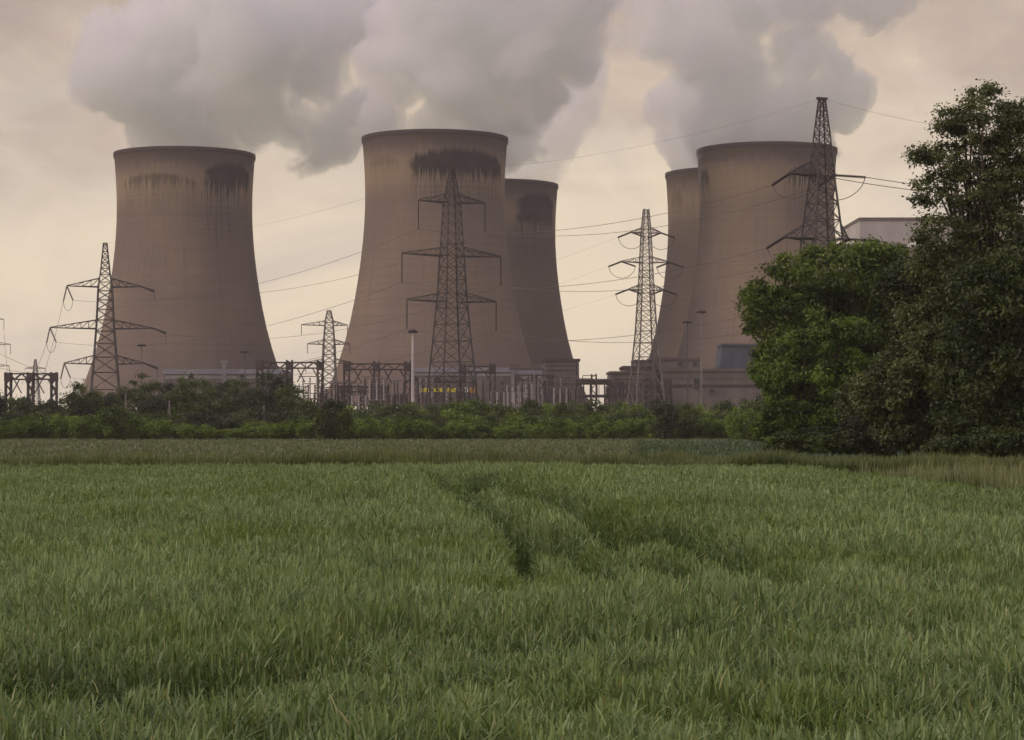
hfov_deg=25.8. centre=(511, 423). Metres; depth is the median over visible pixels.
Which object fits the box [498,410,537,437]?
shrub
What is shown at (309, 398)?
busbar support
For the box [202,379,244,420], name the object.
background tree
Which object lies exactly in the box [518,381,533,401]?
busbar support
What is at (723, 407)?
shrub
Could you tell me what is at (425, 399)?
busbar support
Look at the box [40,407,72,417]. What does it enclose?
background tree
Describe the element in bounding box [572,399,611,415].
shrub
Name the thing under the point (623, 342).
power line
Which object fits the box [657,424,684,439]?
shrub
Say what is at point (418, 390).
busbar support
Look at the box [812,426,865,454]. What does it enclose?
shrub
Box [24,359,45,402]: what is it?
electricity pylon
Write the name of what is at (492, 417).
shrub
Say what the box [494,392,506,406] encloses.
busbar support
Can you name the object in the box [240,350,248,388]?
lamp post
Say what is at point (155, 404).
background tree
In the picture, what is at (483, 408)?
shrub
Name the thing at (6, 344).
electricity pylon
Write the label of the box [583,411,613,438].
shrub
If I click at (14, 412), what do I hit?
background tree
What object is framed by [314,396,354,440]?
shrub
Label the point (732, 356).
industrial building
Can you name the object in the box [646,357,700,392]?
industrial building
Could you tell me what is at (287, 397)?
background tree
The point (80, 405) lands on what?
background tree
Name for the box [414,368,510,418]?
industrial building
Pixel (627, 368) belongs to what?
industrial building
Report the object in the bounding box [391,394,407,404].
busbar support
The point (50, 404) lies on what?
background tree
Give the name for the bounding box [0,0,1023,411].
sky
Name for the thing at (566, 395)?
busbar support
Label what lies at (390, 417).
shrub
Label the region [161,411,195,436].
shrub
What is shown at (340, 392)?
busbar support
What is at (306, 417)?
shrub
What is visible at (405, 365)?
substation gantry
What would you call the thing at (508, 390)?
busbar support
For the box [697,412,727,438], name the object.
shrub
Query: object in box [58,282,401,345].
power line
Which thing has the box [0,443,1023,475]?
tall grass
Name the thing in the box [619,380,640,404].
busbar support
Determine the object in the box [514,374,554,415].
substation gantry
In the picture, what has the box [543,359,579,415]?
industrial building
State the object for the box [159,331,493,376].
power line
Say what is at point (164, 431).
shrub
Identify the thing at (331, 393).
busbar support
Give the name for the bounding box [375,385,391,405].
busbar support
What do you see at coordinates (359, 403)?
busbar support
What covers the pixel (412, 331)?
lamp post
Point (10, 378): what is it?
substation gantry
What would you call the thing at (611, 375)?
industrial building
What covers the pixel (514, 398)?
busbar support
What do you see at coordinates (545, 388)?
busbar support
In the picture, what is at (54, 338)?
power line
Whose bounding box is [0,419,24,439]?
shrub
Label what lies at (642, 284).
electricity pylon
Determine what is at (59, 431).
shrub
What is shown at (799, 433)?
shrub
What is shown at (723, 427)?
shrub
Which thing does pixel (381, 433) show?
shrub
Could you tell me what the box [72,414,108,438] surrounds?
shrub
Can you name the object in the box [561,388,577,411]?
busbar support
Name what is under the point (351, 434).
shrub
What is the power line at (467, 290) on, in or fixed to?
attached to the electricity pylon at (642, 284)
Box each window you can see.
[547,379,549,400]
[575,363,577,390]
[677,362,683,366]
[693,377,699,388]
[709,389,714,393]
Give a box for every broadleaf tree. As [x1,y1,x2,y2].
[731,234,923,427]
[745,316,884,444]
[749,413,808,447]
[823,248,966,447]
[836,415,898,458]
[844,289,964,456]
[899,78,1023,305]
[921,220,1023,442]
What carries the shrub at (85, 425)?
on the ground at (526, 564)
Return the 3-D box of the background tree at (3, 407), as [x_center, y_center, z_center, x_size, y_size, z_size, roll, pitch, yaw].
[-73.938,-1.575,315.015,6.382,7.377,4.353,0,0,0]
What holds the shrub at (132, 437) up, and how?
on the ground at (526, 564)
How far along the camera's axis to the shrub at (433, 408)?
332.98 m
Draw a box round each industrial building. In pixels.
[162,369,290,420]
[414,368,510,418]
[510,364,543,418]
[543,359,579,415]
[606,371,645,417]
[619,366,656,421]
[632,360,655,365]
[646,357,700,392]
[656,369,768,415]
[714,344,756,368]
[908,240,949,257]
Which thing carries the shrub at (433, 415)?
on the ground at (526, 564)
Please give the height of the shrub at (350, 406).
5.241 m
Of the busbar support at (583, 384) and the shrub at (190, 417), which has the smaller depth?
the shrub at (190, 417)
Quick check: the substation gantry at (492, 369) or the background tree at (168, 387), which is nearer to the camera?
the background tree at (168, 387)
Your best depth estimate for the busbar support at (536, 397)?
501.24 m
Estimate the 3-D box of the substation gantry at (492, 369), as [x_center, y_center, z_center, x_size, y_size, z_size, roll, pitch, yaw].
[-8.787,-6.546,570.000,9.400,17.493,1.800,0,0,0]
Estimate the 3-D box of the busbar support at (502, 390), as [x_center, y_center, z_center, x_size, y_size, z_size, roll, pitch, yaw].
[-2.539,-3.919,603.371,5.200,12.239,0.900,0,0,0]
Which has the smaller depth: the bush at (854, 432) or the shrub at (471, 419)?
the bush at (854, 432)
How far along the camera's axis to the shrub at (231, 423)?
285.08 m
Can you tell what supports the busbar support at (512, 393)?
on the ground at (526, 564)
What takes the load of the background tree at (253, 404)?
on the ground at (526, 564)
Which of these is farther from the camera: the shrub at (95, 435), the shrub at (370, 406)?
the shrub at (370, 406)
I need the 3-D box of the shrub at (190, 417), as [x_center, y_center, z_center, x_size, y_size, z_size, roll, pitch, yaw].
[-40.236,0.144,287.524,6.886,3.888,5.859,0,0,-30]
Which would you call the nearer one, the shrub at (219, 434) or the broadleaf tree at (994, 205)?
the broadleaf tree at (994, 205)
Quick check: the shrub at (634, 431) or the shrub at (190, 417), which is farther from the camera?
the shrub at (190, 417)
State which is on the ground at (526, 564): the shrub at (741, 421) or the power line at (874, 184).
the shrub at (741, 421)
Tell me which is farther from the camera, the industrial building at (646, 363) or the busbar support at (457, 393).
the industrial building at (646, 363)
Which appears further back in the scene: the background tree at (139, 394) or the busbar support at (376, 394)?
the busbar support at (376, 394)
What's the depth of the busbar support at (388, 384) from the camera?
617.63 m
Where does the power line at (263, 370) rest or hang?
attached to the electricity pylon at (113, 331)
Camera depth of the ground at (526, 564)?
34.51 m
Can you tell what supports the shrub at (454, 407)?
on the ground at (526, 564)
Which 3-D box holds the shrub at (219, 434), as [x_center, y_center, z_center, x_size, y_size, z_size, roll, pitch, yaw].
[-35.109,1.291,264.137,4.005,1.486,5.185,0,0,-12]
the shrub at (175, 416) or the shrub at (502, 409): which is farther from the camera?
the shrub at (502, 409)
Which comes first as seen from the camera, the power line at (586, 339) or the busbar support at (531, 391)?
the power line at (586, 339)
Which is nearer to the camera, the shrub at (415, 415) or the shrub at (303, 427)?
the shrub at (303, 427)
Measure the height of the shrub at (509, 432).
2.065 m
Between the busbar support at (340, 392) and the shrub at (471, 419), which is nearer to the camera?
the shrub at (471, 419)
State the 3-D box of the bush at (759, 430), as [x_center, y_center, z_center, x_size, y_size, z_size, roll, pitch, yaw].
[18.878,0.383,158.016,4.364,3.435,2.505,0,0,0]
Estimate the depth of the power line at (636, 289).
390.49 m
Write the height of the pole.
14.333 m
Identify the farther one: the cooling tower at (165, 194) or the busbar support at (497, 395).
the cooling tower at (165, 194)
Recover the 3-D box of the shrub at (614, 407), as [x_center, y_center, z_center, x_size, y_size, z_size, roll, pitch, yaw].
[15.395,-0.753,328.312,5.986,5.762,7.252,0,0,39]
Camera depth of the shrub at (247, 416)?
296.58 m
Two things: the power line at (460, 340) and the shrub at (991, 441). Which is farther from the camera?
the power line at (460, 340)
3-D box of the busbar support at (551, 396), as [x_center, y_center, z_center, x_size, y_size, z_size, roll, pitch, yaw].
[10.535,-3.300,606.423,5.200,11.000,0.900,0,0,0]
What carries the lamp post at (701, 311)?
on the ground at (526, 564)
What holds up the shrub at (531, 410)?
on the ground at (526, 564)
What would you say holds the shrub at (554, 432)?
on the ground at (526, 564)
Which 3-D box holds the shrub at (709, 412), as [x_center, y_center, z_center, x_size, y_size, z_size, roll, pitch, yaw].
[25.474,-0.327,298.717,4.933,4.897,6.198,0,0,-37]
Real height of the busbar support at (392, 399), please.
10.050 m
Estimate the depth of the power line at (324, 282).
497.51 m
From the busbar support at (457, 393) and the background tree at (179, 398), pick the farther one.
the busbar support at (457, 393)
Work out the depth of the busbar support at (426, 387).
584.84 m
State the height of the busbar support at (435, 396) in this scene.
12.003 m
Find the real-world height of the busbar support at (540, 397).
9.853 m
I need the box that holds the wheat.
[0,459,1023,739]
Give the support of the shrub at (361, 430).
on the ground at (526, 564)
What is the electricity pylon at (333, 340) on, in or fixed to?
on the ground at (526, 564)
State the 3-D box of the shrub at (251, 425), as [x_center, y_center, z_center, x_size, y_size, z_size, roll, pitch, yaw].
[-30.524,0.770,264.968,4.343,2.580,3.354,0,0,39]
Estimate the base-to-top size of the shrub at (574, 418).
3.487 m
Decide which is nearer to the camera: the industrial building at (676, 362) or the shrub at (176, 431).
the shrub at (176, 431)
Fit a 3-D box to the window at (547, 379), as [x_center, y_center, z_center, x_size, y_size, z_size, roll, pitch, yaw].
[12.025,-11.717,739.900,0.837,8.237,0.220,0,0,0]
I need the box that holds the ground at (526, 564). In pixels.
[0,433,924,702]
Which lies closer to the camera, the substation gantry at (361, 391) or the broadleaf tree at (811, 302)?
the broadleaf tree at (811, 302)
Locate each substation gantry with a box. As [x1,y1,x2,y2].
[4,372,57,414]
[256,360,323,408]
[338,386,388,415]
[343,361,410,407]
[414,375,463,407]
[459,364,495,405]
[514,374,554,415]
[614,379,671,418]
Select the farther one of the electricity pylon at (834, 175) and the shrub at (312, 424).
the electricity pylon at (834, 175)
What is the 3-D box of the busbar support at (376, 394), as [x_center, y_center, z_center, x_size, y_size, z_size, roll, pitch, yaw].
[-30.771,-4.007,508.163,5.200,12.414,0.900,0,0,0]
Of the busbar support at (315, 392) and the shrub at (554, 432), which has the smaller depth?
the shrub at (554, 432)
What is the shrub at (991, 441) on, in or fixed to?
on the ground at (526, 564)
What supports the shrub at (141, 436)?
on the ground at (526, 564)
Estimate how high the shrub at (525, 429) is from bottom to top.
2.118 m
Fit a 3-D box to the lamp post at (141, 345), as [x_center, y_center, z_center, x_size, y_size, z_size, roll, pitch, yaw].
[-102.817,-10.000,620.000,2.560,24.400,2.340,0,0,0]
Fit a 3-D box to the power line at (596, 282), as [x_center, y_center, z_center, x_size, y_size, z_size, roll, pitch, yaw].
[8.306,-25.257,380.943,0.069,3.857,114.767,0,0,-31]
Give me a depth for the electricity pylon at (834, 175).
329.67 m
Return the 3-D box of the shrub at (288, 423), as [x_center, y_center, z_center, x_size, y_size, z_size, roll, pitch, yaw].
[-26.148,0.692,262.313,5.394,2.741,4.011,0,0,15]
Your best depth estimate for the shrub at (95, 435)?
261.71 m
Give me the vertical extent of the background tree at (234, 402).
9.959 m
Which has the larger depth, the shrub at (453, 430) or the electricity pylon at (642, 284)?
the electricity pylon at (642, 284)
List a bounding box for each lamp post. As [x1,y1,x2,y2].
[137,344,145,384]
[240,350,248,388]
[408,329,417,409]
[683,320,691,402]
[697,310,705,403]
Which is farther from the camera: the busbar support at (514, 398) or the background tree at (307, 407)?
the busbar support at (514, 398)
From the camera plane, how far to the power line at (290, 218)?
498.66 m
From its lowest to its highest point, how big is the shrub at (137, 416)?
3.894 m
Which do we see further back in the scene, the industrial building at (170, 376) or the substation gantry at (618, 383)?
the industrial building at (170, 376)
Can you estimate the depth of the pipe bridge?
639.57 m
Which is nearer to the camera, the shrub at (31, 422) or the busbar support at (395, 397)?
the shrub at (31, 422)
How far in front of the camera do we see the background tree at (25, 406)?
351.06 m
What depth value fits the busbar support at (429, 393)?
511.36 m
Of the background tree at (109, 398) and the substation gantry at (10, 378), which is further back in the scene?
the substation gantry at (10, 378)
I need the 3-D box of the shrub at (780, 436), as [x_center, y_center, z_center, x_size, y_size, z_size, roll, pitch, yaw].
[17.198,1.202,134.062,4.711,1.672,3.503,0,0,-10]
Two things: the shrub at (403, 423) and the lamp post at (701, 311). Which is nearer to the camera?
the shrub at (403, 423)
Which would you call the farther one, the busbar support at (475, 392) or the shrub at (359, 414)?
the busbar support at (475, 392)
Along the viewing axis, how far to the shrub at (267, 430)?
261.61 m
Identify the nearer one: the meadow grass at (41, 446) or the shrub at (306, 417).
the meadow grass at (41, 446)
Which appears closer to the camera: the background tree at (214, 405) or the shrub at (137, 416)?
the shrub at (137, 416)
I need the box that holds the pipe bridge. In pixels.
[576,374,610,409]
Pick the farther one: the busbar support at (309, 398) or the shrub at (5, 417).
the busbar support at (309, 398)
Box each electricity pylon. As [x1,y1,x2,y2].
[0,318,10,371]
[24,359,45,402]
[46,243,165,398]
[301,310,352,408]
[401,169,501,408]
[608,209,683,410]
[766,97,878,400]
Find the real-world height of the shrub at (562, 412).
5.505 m
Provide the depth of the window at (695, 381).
649.87 m
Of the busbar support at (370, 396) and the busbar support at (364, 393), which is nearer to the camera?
the busbar support at (364, 393)
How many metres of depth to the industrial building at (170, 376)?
719.88 m
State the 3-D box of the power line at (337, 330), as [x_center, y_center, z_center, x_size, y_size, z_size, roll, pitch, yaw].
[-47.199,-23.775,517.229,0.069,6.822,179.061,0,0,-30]
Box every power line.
[43,301,63,375]
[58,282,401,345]
[74,229,417,301]
[75,329,405,383]
[125,170,448,242]
[158,232,484,294]
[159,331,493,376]
[170,286,498,338]
[302,237,617,334]
[306,300,596,372]
[402,248,765,288]
[409,316,742,340]
[419,185,771,233]
[470,100,815,168]
[487,187,816,235]
[499,331,736,342]
[506,261,791,291]
[825,176,952,193]
[866,177,933,186]
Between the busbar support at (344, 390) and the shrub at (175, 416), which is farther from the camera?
the busbar support at (344, 390)
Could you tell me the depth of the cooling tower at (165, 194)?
873.19 m
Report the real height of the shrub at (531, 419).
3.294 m
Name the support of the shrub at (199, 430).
on the ground at (526, 564)
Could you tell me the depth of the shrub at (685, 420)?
261.50 m
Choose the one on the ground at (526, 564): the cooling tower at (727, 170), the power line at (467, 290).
the cooling tower at (727, 170)
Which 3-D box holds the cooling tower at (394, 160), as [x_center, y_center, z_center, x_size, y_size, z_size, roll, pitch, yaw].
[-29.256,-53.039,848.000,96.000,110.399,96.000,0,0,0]
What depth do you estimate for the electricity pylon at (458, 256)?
434.68 m
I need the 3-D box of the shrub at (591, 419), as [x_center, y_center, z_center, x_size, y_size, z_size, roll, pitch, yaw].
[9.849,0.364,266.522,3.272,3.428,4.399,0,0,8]
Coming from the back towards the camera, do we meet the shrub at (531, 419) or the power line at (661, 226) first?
the power line at (661, 226)
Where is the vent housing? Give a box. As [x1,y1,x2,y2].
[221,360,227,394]
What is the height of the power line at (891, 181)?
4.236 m
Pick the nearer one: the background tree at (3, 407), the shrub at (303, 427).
the shrub at (303, 427)
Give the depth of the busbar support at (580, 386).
555.92 m
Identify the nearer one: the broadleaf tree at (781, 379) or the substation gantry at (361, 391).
the broadleaf tree at (781, 379)
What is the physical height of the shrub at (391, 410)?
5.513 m
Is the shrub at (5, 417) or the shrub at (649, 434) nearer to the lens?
the shrub at (649, 434)
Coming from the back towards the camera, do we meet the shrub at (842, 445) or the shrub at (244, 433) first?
the shrub at (244, 433)
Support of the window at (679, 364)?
in the industrial building at (676, 362)
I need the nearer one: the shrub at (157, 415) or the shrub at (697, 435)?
the shrub at (697, 435)
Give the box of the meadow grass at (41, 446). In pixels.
[0,437,924,460]
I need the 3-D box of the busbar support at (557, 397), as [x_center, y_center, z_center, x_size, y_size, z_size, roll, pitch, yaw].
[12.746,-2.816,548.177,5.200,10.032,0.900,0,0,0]
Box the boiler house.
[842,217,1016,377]
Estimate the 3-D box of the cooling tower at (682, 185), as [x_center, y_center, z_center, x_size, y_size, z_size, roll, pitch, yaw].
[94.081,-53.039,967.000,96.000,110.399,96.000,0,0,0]
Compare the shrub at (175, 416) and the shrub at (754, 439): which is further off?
the shrub at (175, 416)
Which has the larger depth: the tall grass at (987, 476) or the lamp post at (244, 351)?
the lamp post at (244, 351)
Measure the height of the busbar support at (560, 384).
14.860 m
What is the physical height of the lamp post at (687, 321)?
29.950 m
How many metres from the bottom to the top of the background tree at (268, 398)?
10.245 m
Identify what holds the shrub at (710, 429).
on the ground at (526, 564)
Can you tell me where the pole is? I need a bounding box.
[533,371,534,407]
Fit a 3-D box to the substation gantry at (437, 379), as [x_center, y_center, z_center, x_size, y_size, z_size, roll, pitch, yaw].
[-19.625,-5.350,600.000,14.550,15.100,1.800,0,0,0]
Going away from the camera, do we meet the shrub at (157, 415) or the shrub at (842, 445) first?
the shrub at (842, 445)
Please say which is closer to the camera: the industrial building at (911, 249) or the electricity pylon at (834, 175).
the electricity pylon at (834, 175)
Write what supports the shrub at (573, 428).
on the ground at (526, 564)
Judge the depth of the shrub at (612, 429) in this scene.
262.09 m
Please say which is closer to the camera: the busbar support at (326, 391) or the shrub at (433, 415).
the shrub at (433, 415)
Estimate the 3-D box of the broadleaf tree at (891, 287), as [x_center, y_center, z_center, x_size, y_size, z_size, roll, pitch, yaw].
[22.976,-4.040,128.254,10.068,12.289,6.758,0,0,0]
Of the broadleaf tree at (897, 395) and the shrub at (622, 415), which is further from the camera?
the shrub at (622, 415)
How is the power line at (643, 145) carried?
attached to the electricity pylon at (458, 256)
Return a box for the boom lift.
[421,388,474,409]
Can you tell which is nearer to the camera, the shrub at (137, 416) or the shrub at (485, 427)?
the shrub at (485, 427)
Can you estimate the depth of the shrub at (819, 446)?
130.89 m
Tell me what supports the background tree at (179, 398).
on the ground at (526, 564)
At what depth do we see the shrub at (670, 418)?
255.48 m
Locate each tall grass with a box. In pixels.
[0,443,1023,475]
[854,457,1023,493]
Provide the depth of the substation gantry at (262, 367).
559.23 m
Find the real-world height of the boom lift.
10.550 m
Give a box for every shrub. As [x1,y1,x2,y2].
[0,412,43,438]
[0,413,13,438]
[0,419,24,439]
[5,414,43,439]
[26,415,52,439]
[28,409,62,436]
[42,412,75,439]
[65,413,95,439]
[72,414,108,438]
[89,422,111,438]
[93,404,143,439]
[107,422,138,439]
[117,410,154,437]
[129,416,155,439]
[138,410,176,438]
[141,417,173,439]
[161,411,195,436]
[167,422,194,438]
[173,424,218,439]
[174,410,220,437]
[201,413,242,438]
[205,428,230,439]
[223,428,257,439]
[227,409,255,429]
[240,419,265,439]
[248,409,287,438]
[255,421,286,439]
[272,418,304,439]
[274,409,303,437]
[293,412,319,438]
[294,419,315,440]
[306,416,342,439]
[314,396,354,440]
[336,402,358,437]
[338,420,360,438]
[347,411,374,438]
[353,403,385,417]
[354,415,380,438]
[371,415,393,438]
[371,417,397,439]
[372,400,426,420]
[380,415,418,439]
[395,409,427,437]
[398,402,430,419]
[406,418,437,439]
[420,410,448,436]
[425,401,449,421]
[429,426,448,439]
[437,420,471,438]
[438,398,477,423]
[455,412,486,437]
[458,422,490,439]
[460,397,498,437]
[469,420,506,438]
[480,411,508,438]
[481,400,524,422]
[490,424,524,439]
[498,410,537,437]
[515,398,545,420]
[516,423,545,439]
[522,414,551,438]
[530,417,570,439]
[538,400,562,429]
[550,400,589,421]
[558,419,585,439]
[563,413,595,438]
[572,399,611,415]
[582,412,605,439]
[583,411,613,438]
[592,419,633,438]
[602,399,635,418]
[603,408,644,433]
[612,400,654,437]
[617,418,646,439]
[634,414,663,438]
[647,396,680,439]
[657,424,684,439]
[672,400,701,439]
[679,415,704,439]
[690,403,722,437]
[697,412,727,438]
[697,416,723,439]
[710,398,737,415]
[715,416,740,438]
[722,406,761,440]
[737,395,763,427]
[745,421,767,442]
[759,430,813,453]
[772,424,838,456]
[797,430,850,453]
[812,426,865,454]
[919,424,1023,459]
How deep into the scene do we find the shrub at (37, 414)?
298.39 m
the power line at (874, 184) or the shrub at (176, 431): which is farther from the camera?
the power line at (874, 184)
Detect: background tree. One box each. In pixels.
[0,392,10,416]
[5,395,35,414]
[5,410,31,416]
[29,398,64,415]
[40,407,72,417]
[58,379,109,417]
[97,390,126,408]
[113,369,166,414]
[133,394,174,418]
[149,381,191,414]
[162,369,219,417]
[187,396,229,420]
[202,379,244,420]
[221,374,261,416]
[235,393,281,419]
[247,370,292,410]
[273,380,308,415]
[289,395,318,420]
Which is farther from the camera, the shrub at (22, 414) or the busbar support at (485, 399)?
the busbar support at (485, 399)
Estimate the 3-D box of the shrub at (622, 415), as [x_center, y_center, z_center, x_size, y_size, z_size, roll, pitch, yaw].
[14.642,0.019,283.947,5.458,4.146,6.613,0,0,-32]
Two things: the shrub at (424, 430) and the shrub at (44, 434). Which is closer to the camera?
the shrub at (424, 430)
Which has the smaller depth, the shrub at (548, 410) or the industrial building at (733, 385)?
the shrub at (548, 410)
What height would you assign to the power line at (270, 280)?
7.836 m
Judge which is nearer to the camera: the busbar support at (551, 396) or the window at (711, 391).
the busbar support at (551, 396)
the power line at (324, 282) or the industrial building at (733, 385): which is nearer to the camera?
the power line at (324, 282)
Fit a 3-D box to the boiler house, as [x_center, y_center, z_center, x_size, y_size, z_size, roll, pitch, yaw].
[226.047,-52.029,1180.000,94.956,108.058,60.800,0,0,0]
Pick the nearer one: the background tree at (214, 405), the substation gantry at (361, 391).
the background tree at (214, 405)
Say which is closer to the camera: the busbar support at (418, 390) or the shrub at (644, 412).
the shrub at (644, 412)
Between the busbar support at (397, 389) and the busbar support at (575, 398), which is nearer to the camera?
the busbar support at (575, 398)
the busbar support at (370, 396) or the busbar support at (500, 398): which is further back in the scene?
the busbar support at (500, 398)
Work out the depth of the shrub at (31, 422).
263.33 m
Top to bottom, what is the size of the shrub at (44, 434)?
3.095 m
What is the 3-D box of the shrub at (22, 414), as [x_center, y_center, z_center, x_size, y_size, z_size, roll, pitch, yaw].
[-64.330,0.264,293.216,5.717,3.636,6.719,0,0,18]
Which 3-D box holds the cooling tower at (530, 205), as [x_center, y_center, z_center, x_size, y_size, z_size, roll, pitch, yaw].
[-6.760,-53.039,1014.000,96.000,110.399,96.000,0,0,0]
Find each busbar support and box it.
[299,376,320,399]
[304,383,325,404]
[318,387,337,402]
[322,389,341,411]
[332,383,347,402]
[334,381,354,401]
[351,395,367,409]
[354,383,374,408]
[360,388,380,413]
[361,376,382,410]
[365,379,387,406]
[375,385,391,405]
[380,381,397,401]
[384,395,399,405]
[385,393,406,417]
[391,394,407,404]
[394,380,408,405]
[408,382,427,408]
[416,376,435,402]
[418,394,428,409]
[419,383,440,406]
[425,386,444,406]
[446,387,468,414]
[464,386,486,405]
[474,379,493,413]
[478,395,494,413]
[486,391,507,407]
[493,386,511,404]
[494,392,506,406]
[499,385,517,410]
[503,384,520,409]
[507,391,524,408]
[512,376,531,401]
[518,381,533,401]
[518,383,540,403]
[524,393,543,405]
[535,380,555,403]
[541,391,559,407]
[546,376,563,402]
[551,387,568,404]
[556,392,572,403]
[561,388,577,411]
[570,378,590,402]
[580,379,600,410]
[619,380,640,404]
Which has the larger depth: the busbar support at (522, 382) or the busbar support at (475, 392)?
the busbar support at (522, 382)
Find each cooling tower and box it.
[77,146,276,416]
[320,129,543,416]
[505,178,594,411]
[649,167,699,357]
[677,141,837,399]
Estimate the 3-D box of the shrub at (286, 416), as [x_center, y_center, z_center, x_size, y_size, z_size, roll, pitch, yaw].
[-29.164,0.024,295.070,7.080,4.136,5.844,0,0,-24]
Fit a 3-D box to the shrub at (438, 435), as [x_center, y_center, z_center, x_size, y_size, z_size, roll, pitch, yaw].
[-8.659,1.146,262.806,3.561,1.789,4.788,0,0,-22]
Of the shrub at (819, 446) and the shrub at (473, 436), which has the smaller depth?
the shrub at (819, 446)
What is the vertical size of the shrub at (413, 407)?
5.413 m
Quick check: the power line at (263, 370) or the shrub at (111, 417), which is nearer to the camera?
the shrub at (111, 417)
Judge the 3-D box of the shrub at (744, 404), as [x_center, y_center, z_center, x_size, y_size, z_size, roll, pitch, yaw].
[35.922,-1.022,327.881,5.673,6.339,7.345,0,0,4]
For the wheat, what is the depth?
16.50 m
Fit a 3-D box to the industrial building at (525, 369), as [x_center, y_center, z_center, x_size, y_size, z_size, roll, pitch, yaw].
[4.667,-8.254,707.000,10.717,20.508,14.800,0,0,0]
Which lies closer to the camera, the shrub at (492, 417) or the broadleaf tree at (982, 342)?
the broadleaf tree at (982, 342)
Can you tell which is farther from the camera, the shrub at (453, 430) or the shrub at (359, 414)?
the shrub at (359, 414)
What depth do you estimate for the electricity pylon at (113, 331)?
592.47 m
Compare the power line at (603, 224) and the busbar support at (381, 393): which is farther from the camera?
the busbar support at (381, 393)
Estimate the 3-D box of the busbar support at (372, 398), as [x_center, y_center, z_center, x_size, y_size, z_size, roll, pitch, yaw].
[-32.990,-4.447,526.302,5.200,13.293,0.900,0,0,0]
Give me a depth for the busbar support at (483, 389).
524.02 m

